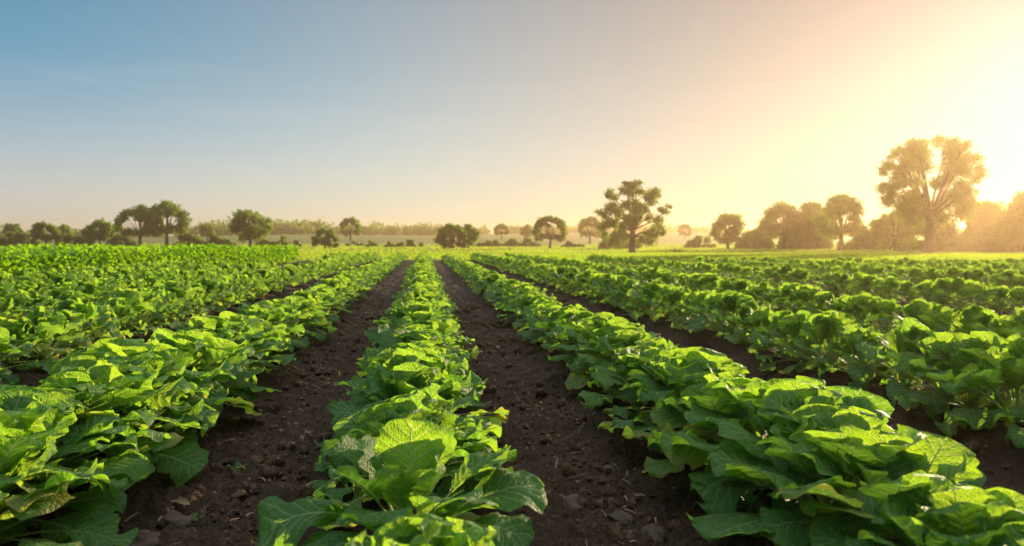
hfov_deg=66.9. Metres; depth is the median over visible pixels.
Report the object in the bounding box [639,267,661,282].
leafy plant
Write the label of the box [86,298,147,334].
leafy plant
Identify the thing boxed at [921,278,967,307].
leafy plant
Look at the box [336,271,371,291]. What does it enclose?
leafy plant
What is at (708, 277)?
leafy plant
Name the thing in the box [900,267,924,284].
leafy plant
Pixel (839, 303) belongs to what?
leafy plant
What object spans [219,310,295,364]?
leafy plant
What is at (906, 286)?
leafy plant
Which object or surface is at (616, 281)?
leafy plant
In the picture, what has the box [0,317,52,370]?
leafy plant
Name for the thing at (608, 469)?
stone
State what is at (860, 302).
leafy plant
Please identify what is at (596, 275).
leafy plant
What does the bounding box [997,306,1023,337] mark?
leafy plant
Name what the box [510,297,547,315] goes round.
leafy plant
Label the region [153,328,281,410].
leafy plant
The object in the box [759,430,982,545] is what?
leafy plant
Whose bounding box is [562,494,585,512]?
stone
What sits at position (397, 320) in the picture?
leafy plant
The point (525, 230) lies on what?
broadleaf tree
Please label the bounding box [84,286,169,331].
leafy plant
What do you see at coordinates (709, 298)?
leafy plant
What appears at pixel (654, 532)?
stone
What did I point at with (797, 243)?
bush
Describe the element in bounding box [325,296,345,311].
leafy plant
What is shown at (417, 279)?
leafy plant
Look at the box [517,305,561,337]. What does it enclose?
leafy plant
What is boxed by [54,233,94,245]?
bush
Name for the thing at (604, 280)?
leafy plant
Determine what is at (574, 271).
leafy plant
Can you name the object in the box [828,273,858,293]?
leafy plant
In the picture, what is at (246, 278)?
leafy plant
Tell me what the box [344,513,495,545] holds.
leafy plant
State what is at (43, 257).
tall crop
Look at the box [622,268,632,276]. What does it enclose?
leafy plant
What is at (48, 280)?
leafy plant
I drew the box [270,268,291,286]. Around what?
leafy plant
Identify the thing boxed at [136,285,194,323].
leafy plant
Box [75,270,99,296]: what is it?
leafy plant
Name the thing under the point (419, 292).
leafy plant
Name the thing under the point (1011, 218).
broadleaf tree
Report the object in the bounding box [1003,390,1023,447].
leafy plant
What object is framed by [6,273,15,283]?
leafy plant
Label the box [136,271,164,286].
leafy plant
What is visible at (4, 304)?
leafy plant
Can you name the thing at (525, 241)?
bush
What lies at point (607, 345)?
leafy plant
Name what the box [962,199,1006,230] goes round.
broadleaf tree
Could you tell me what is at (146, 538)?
stone
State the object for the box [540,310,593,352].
leafy plant
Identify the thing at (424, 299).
leafy plant
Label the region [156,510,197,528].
stone
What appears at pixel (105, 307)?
leafy plant
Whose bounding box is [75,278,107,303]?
leafy plant
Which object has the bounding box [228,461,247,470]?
seedling
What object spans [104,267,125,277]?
leafy plant
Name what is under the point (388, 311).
leafy plant
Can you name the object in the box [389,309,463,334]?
leafy plant
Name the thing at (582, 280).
leafy plant
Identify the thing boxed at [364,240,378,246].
bush
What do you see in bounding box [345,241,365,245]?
bush
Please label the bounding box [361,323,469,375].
leafy plant
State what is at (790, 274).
leafy plant
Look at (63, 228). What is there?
broadleaf tree
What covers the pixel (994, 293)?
leafy plant
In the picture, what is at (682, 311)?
leafy plant
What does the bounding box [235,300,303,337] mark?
leafy plant
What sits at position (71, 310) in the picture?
leafy plant
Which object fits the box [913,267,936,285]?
leafy plant
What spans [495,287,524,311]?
leafy plant
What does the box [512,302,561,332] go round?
leafy plant
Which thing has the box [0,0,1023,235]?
sky
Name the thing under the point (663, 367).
leafy plant
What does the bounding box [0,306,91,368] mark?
leafy plant
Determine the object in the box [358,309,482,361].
leafy plant
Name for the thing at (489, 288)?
leafy plant
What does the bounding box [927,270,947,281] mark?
leafy plant
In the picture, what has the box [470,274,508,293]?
leafy plant
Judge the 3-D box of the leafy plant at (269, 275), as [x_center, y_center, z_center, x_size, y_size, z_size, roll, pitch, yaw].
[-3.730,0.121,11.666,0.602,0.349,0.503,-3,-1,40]
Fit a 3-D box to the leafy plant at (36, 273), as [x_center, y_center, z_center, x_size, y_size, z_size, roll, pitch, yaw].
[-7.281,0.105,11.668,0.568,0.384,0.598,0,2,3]
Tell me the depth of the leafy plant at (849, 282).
10.51 m
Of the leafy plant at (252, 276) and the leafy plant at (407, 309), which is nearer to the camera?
the leafy plant at (407, 309)
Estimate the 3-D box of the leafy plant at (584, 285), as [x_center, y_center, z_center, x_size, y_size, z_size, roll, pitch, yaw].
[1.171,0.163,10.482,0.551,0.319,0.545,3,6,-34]
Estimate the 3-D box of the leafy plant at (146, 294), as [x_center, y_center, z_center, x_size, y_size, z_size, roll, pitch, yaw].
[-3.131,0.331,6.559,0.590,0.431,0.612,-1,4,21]
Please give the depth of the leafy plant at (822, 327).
4.41 m
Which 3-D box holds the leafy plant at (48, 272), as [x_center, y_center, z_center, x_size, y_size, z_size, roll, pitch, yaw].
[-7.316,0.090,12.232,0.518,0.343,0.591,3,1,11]
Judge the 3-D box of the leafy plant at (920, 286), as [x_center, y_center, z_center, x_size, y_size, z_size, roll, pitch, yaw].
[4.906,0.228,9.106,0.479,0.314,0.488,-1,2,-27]
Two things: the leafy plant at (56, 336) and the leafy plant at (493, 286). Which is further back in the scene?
the leafy plant at (493, 286)
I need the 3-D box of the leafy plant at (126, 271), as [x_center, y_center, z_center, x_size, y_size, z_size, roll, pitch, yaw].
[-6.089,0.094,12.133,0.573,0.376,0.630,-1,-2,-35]
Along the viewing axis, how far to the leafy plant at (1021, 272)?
12.20 m
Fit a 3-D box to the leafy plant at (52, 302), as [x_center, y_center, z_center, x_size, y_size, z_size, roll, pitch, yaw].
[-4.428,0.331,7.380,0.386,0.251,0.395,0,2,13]
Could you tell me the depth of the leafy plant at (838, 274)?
11.10 m
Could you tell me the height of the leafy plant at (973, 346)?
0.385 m
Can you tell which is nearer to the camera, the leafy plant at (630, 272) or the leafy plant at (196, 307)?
the leafy plant at (196, 307)
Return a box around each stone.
[129,530,160,545]
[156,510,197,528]
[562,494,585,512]
[580,447,593,453]
[603,465,615,473]
[607,510,635,524]
[640,523,665,541]
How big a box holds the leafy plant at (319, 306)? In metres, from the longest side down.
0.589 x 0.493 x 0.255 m
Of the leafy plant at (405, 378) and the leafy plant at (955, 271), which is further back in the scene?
the leafy plant at (955, 271)
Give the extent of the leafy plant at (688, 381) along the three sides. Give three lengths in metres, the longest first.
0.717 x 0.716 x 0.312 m
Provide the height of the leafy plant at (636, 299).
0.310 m
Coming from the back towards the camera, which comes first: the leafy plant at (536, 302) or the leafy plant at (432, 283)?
the leafy plant at (432, 283)
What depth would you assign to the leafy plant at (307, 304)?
6.42 m
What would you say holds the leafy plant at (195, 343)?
on the ground at (150, 499)
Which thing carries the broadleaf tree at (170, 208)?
on the ground at (150, 499)
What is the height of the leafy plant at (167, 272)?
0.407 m
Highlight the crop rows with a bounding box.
[0,251,1023,545]
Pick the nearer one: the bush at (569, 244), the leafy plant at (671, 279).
the leafy plant at (671, 279)
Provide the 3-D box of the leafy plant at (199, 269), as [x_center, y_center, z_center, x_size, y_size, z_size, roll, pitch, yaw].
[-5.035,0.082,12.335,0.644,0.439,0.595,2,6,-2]
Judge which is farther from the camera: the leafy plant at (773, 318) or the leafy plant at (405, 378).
the leafy plant at (773, 318)
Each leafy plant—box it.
[0,271,12,283]
[0,280,16,293]
[0,288,43,318]
[0,297,24,318]
[0,302,18,318]
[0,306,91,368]
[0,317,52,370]
[0,325,45,383]
[0,385,149,543]
[0,387,162,544]
[0,423,137,545]
[2,371,174,498]
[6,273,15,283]
[6,291,54,317]
[12,269,38,290]
[13,280,39,294]
[14,275,50,292]
[22,295,57,316]
[23,267,49,288]
[23,297,120,352]
[28,320,89,356]
[31,336,233,452]
[34,281,51,295]
[35,337,215,437]
[36,273,52,288]
[40,268,55,279]
[44,271,77,293]
[48,272,81,292]
[48,355,218,486]
[50,286,84,301]
[55,302,133,345]
[57,281,98,302]
[59,266,76,272]
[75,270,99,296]
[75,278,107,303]
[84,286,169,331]
[86,274,134,301]
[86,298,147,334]
[87,277,118,301]
[90,269,111,277]
[93,276,126,300]
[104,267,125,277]
[116,267,134,276]
[117,287,183,330]
[123,276,146,289]
[131,270,139,279]
[133,268,149,274]
[133,326,261,415]
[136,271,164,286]
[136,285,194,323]
[137,279,153,288]
[137,290,181,324]
[144,280,207,322]
[151,298,205,316]
[153,328,273,388]
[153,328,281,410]
[154,272,178,282]
[158,267,184,287]
[172,269,189,285]
[176,314,280,370]
[179,270,197,286]
[180,283,226,311]
[184,286,214,311]
[185,269,202,283]
[185,270,202,284]
[187,265,214,279]
[192,276,235,305]
[201,273,248,305]
[206,269,219,276]
[206,279,239,307]
[212,276,243,301]
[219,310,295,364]
[233,274,255,301]
[235,283,250,303]
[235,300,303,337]
[236,301,309,348]
[239,274,261,297]
[241,271,267,299]
[244,315,293,350]
[245,268,281,291]
[247,316,293,366]
[250,272,266,296]
[251,271,274,292]
[251,418,546,545]
[264,269,283,291]
[265,271,283,288]
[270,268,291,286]
[270,270,285,290]
[271,296,331,341]
[275,266,295,285]
[281,269,297,284]
[283,298,325,327]
[284,295,337,336]
[286,298,333,325]
[293,290,339,321]
[301,289,339,318]
[305,278,358,300]
[307,285,353,315]
[310,390,513,530]
[315,362,494,458]
[318,284,350,305]
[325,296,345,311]
[326,347,509,437]
[328,286,345,307]
[332,275,358,291]
[333,277,367,298]
[335,383,516,502]
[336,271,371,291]
[337,267,370,279]
[337,282,357,300]
[338,340,486,406]
[339,280,359,297]
[342,273,370,297]
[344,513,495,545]
[353,272,374,288]
[355,325,487,383]
[356,273,374,286]
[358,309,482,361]
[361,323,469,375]
[363,302,459,342]
[364,343,478,401]
[367,300,438,330]
[371,315,458,348]
[389,286,456,317]
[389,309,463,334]
[390,287,460,321]
[392,283,451,308]
[393,281,456,312]
[394,301,457,322]
[397,275,443,295]
[403,270,447,290]
[406,267,444,283]
[406,291,455,316]
[407,296,448,317]
[408,276,449,294]
[445,332,463,347]
[469,270,498,285]
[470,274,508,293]
[475,273,493,289]
[476,274,507,290]
[482,281,503,296]
[484,279,506,293]
[484,280,507,301]
[487,279,523,299]
[493,284,517,305]
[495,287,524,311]
[496,282,548,304]
[496,291,552,321]
[499,285,556,308]
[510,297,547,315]
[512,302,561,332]
[515,299,562,325]
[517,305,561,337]
[522,307,579,348]
[531,304,587,349]
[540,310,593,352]
[542,316,598,356]
[545,265,569,286]
[548,312,659,361]
[552,321,644,376]
[554,266,579,290]
[555,273,577,288]
[557,268,581,290]
[563,273,584,289]
[564,274,585,295]
[565,329,673,398]
[568,269,597,295]
[573,272,595,293]
[577,276,594,294]
[578,345,670,408]
[579,273,604,298]
[583,273,613,298]
[589,273,616,305]
[589,337,677,406]
[593,275,635,302]
[598,274,633,305]
[598,347,748,439]
[602,348,684,430]
[603,278,636,308]
[609,279,638,311]
[618,281,659,310]
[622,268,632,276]
[622,373,842,492]
[624,277,673,319]
[624,290,667,315]
[625,268,639,279]
[628,265,648,278]
[633,361,766,464]
[636,267,652,282]
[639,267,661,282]
[644,284,688,318]
[647,376,860,537]
[648,285,690,321]
[651,269,674,284]
[658,271,675,284]
[664,274,679,284]
[665,292,716,329]
[671,289,728,330]
[673,273,692,285]
[674,275,696,290]
[681,273,702,291]
[681,292,747,332]
[686,404,970,545]
[688,290,772,344]
[690,381,985,513]
[691,272,723,291]
[699,280,719,290]
[710,276,758,301]
[715,300,779,341]
[717,277,760,300]
[726,305,795,350]
[734,282,774,307]
[745,281,789,310]
[747,310,826,357]
[755,310,846,372]
[756,264,795,286]
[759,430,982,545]
[760,282,818,313]
[761,284,799,311]
[766,264,805,284]
[773,284,825,316]
[778,310,886,373]
[779,269,808,285]
[782,267,822,285]
[804,291,855,323]
[807,323,899,389]
[809,473,1023,545]
[814,270,855,292]
[814,272,840,288]
[822,293,874,326]
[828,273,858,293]
[835,291,894,331]
[838,272,874,295]
[844,274,886,297]
[847,317,940,395]
[855,297,902,340]
[862,277,887,296]
[874,275,916,299]
[875,299,952,332]
[885,331,1008,419]
[888,280,925,303]
[890,330,1022,429]
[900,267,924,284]
[904,279,952,302]
[909,269,926,283]
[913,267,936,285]
[917,303,961,332]
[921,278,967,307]
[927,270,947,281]
[929,304,998,334]
[933,277,992,307]
[934,333,1023,437]
[938,266,963,278]
[945,281,997,309]
[951,268,988,281]
[954,268,996,291]
[975,285,1023,312]
[975,315,1010,338]
[978,266,993,285]
[982,273,1012,287]
[985,268,1004,283]
[985,519,1023,545]
[989,269,1019,289]
[991,286,1023,314]
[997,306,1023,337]
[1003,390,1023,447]
[1008,274,1023,288]
[1013,269,1023,286]
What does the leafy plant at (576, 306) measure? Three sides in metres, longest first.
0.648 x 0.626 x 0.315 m
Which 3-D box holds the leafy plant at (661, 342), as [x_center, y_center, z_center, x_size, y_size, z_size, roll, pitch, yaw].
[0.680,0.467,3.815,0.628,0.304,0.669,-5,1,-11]
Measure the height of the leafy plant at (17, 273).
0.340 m
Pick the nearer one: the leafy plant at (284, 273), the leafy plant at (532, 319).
the leafy plant at (532, 319)
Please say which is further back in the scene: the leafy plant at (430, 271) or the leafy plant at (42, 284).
the leafy plant at (430, 271)
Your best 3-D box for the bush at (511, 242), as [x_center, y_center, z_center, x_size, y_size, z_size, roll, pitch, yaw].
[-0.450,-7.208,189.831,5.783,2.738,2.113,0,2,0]
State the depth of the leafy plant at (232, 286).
9.17 m
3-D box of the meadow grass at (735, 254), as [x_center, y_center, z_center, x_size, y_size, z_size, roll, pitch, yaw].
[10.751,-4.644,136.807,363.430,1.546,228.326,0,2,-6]
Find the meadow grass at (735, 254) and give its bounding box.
[0,243,1023,266]
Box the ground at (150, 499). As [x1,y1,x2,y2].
[0,233,1023,545]
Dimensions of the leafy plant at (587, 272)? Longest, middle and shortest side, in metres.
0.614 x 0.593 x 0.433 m
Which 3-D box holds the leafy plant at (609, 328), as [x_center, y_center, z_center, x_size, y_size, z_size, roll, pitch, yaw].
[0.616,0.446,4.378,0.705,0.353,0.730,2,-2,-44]
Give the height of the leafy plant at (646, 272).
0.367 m
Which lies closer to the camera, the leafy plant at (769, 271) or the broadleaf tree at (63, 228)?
the leafy plant at (769, 271)
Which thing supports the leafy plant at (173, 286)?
on the ground at (150, 499)
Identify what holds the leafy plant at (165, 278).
on the ground at (150, 499)
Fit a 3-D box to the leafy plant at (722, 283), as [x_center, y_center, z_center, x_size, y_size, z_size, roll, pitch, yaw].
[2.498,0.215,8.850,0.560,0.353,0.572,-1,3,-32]
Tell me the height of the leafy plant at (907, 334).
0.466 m
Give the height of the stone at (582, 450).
0.033 m
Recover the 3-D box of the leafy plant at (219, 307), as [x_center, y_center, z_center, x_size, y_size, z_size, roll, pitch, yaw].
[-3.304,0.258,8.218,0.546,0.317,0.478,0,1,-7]
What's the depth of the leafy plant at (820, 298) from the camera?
6.83 m
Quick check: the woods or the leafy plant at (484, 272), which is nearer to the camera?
the leafy plant at (484, 272)
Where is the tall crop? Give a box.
[0,241,299,275]
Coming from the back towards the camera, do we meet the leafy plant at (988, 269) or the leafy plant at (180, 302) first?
the leafy plant at (988, 269)
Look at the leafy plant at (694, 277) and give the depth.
9.88 m
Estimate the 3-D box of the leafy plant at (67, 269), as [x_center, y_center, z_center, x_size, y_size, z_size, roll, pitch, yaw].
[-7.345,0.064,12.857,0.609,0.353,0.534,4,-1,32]
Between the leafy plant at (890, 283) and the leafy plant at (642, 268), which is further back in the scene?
the leafy plant at (642, 268)
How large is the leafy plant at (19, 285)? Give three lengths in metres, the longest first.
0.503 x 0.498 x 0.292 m
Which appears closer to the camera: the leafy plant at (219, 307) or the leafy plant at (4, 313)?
the leafy plant at (4, 313)
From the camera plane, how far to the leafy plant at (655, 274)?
11.39 m
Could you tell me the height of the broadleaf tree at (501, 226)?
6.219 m
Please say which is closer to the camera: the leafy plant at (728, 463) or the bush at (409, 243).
the leafy plant at (728, 463)
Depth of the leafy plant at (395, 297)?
8.01 m
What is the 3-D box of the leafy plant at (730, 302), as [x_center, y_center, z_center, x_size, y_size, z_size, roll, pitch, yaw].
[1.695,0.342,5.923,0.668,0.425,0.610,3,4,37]
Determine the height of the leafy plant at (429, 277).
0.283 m
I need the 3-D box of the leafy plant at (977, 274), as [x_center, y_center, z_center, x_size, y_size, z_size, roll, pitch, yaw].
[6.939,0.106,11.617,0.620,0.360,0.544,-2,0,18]
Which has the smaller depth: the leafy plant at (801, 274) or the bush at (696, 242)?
the leafy plant at (801, 274)
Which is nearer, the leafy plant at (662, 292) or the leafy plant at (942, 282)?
the leafy plant at (662, 292)
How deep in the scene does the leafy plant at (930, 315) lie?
5.26 m
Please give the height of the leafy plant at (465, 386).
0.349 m
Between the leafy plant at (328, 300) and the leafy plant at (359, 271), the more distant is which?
the leafy plant at (359, 271)
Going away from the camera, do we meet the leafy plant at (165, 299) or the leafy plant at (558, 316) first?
the leafy plant at (558, 316)
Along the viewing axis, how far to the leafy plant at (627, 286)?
8.56 m
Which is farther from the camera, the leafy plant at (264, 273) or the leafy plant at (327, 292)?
the leafy plant at (264, 273)
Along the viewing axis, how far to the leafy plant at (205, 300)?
7.96 m
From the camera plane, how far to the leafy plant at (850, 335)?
4.15 m
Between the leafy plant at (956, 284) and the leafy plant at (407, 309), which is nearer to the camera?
the leafy plant at (407, 309)
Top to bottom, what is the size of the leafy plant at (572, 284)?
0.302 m
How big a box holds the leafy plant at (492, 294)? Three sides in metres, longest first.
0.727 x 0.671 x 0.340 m
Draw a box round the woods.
[0,216,963,237]
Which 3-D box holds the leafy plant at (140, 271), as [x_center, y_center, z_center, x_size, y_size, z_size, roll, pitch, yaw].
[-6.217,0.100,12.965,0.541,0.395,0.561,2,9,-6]
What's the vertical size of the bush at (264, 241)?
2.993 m
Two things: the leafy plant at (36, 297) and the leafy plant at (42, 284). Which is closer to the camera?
the leafy plant at (36, 297)
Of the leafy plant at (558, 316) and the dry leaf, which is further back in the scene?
the leafy plant at (558, 316)
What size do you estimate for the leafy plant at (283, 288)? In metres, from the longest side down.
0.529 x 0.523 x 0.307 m
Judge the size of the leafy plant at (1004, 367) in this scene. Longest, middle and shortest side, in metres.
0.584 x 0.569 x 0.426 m
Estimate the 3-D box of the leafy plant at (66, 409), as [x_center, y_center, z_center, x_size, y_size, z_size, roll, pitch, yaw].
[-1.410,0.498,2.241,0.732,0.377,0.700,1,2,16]
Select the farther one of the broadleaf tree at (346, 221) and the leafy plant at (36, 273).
the broadleaf tree at (346, 221)
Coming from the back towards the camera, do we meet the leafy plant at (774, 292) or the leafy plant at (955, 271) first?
the leafy plant at (955, 271)
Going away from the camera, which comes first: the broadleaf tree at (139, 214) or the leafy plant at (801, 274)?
the leafy plant at (801, 274)
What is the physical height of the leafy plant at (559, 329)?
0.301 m
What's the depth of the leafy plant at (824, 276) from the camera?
11.36 m
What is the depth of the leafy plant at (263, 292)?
10.80 m
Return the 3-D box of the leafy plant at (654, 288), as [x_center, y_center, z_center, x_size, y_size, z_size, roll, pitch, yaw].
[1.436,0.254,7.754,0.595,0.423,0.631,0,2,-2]
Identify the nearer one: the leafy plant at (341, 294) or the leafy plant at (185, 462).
the leafy plant at (185, 462)
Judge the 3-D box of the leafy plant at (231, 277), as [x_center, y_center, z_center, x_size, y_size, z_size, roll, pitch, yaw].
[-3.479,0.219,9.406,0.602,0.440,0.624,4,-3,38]
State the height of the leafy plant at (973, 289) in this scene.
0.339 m
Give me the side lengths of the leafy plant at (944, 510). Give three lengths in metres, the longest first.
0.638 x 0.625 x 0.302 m
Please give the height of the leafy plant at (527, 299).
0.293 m
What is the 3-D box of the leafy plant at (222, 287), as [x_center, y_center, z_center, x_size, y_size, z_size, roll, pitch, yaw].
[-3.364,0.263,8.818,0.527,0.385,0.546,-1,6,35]
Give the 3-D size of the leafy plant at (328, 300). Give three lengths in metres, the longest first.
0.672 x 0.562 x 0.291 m
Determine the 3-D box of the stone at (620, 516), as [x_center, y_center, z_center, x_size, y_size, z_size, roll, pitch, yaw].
[0.327,0.737,2.325,0.085,0.041,0.066,1,3,33]
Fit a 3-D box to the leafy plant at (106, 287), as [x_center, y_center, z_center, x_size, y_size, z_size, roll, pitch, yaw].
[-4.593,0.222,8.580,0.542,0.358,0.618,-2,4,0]
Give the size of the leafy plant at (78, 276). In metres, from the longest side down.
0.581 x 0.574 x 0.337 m
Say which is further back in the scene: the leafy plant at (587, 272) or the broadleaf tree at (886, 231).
the broadleaf tree at (886, 231)
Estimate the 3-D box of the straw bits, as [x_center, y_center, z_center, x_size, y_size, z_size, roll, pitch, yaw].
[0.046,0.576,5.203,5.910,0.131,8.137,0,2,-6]
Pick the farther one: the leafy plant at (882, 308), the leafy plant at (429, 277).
the leafy plant at (429, 277)
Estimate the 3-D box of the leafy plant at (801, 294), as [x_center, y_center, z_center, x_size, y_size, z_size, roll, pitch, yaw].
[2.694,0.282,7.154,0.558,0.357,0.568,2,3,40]
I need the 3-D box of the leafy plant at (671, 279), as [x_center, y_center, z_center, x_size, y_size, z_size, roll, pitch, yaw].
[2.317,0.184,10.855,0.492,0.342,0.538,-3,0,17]
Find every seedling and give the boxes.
[191,513,204,519]
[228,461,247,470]
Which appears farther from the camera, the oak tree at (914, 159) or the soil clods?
the oak tree at (914, 159)
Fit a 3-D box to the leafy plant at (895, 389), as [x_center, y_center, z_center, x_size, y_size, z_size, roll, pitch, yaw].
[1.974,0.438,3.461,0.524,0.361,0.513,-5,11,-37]
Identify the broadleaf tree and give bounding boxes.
[2,223,24,235]
[29,220,62,244]
[57,223,73,238]
[78,218,115,244]
[112,204,165,245]
[142,199,192,245]
[198,224,214,239]
[227,208,273,246]
[310,227,339,248]
[338,216,363,240]
[433,222,469,247]
[458,223,479,248]
[493,223,509,238]
[519,224,532,238]
[531,215,567,248]
[577,216,600,242]
[677,223,692,238]
[708,210,746,249]
[755,200,805,249]
[796,200,838,248]
[811,193,867,250]
[867,209,919,250]
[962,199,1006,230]
[990,189,1023,251]
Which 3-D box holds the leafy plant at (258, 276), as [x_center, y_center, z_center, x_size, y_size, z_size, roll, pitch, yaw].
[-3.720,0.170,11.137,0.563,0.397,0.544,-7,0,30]
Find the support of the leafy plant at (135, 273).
on the ground at (150, 499)
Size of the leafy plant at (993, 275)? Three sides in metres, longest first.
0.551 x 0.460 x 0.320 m
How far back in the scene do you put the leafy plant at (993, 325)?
4.74 m
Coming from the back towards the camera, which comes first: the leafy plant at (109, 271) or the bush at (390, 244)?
the bush at (390, 244)
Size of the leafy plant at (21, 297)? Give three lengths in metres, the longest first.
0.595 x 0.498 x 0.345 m
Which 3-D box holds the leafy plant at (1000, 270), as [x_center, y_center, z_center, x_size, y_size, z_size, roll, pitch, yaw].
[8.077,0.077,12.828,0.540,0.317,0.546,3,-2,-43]
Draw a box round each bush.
[0,230,42,245]
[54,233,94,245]
[106,234,137,245]
[172,232,203,245]
[199,231,236,245]
[254,238,276,246]
[274,235,289,245]
[291,240,301,246]
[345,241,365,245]
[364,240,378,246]
[383,241,394,246]
[395,242,404,246]
[406,239,416,246]
[474,239,501,246]
[499,238,518,246]
[516,238,540,246]
[560,240,585,246]
[598,230,641,248]
[662,248,682,251]
[683,235,715,247]
[734,227,776,248]
[775,236,834,248]
[835,225,892,249]
[891,219,959,251]
[935,221,989,251]
[968,222,1021,252]
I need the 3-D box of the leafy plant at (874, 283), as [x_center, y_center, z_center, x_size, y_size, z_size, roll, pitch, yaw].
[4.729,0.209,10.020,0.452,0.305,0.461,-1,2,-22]
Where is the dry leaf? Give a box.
[170,498,189,504]
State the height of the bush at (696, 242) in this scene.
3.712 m
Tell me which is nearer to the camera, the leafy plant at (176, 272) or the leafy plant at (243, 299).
the leafy plant at (243, 299)
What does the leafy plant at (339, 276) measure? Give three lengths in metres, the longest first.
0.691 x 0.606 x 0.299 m
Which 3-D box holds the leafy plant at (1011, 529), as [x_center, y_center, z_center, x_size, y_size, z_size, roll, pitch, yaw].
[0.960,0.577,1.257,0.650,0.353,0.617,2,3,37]
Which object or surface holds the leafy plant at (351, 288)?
on the ground at (150, 499)
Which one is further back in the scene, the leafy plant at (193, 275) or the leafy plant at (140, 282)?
the leafy plant at (193, 275)
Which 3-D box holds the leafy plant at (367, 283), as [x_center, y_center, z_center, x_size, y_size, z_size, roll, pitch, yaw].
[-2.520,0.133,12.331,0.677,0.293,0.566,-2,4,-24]
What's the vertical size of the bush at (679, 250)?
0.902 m
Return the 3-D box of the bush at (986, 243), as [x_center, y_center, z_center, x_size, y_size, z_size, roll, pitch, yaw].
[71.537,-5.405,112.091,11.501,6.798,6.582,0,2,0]
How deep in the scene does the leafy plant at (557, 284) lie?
12.54 m
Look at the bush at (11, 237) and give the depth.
189.21 m
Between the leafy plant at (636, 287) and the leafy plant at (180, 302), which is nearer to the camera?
the leafy plant at (180, 302)
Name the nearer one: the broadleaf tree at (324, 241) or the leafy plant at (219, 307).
the leafy plant at (219, 307)
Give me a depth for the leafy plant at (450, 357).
3.71 m
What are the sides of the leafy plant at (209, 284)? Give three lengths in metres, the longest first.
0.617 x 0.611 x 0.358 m
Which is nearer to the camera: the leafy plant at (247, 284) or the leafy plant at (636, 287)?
the leafy plant at (636, 287)
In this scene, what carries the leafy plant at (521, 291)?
on the ground at (150, 499)
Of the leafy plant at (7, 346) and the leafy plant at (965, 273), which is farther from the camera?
the leafy plant at (965, 273)
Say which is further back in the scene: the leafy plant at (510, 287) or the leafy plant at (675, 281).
the leafy plant at (675, 281)
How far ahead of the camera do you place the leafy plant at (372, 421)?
2.24 m
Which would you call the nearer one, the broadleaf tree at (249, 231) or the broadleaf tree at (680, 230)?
the broadleaf tree at (249, 231)
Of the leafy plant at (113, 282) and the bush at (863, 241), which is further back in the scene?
the bush at (863, 241)
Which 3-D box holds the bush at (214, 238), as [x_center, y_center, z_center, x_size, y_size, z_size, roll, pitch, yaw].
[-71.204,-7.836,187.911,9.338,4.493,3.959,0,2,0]
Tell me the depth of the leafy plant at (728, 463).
1.94 m
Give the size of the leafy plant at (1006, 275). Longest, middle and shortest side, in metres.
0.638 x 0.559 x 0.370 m
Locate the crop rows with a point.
(534, 267)
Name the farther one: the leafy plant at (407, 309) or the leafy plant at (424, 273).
the leafy plant at (424, 273)
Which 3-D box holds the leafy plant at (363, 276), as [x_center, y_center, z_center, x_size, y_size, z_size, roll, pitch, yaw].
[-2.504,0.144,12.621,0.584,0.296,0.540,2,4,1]
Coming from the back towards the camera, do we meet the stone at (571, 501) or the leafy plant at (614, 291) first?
the leafy plant at (614, 291)
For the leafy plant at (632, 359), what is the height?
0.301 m
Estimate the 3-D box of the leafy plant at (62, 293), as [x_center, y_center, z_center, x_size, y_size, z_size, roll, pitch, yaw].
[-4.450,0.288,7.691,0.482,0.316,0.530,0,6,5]
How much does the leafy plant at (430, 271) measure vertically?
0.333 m
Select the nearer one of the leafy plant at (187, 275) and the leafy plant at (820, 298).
the leafy plant at (820, 298)
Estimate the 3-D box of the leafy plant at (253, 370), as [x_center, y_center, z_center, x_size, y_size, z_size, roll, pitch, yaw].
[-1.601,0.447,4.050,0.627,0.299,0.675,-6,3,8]
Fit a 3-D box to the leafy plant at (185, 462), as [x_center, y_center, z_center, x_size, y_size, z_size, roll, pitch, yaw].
[-1.384,0.482,2.681,0.743,0.360,0.764,2,7,-36]
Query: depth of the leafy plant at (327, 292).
8.06 m
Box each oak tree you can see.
[593,179,671,252]
[874,134,990,252]
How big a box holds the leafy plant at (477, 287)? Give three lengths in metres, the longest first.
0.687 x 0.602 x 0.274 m
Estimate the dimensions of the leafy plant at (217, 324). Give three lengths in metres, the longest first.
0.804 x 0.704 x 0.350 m
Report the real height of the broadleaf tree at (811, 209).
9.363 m
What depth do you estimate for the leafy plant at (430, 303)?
6.45 m
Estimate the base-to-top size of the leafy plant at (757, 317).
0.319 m
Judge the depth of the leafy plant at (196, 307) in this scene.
7.72 m
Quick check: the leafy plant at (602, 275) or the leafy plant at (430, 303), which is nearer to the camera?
the leafy plant at (430, 303)
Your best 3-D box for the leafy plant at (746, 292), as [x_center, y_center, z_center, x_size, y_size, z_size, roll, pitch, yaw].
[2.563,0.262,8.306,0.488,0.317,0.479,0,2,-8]
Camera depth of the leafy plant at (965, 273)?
11.80 m
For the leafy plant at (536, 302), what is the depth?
6.97 m
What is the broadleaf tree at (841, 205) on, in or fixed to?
on the ground at (150, 499)
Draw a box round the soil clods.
[0,298,1023,545]
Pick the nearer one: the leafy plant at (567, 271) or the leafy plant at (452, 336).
the leafy plant at (452, 336)
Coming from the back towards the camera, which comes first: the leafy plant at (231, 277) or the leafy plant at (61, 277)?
the leafy plant at (61, 277)
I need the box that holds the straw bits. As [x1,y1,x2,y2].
[125,315,753,545]
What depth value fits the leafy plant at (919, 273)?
12.94 m
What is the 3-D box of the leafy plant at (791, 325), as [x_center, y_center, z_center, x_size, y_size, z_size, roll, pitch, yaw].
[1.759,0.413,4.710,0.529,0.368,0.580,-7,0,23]
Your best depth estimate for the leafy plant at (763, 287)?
7.93 m

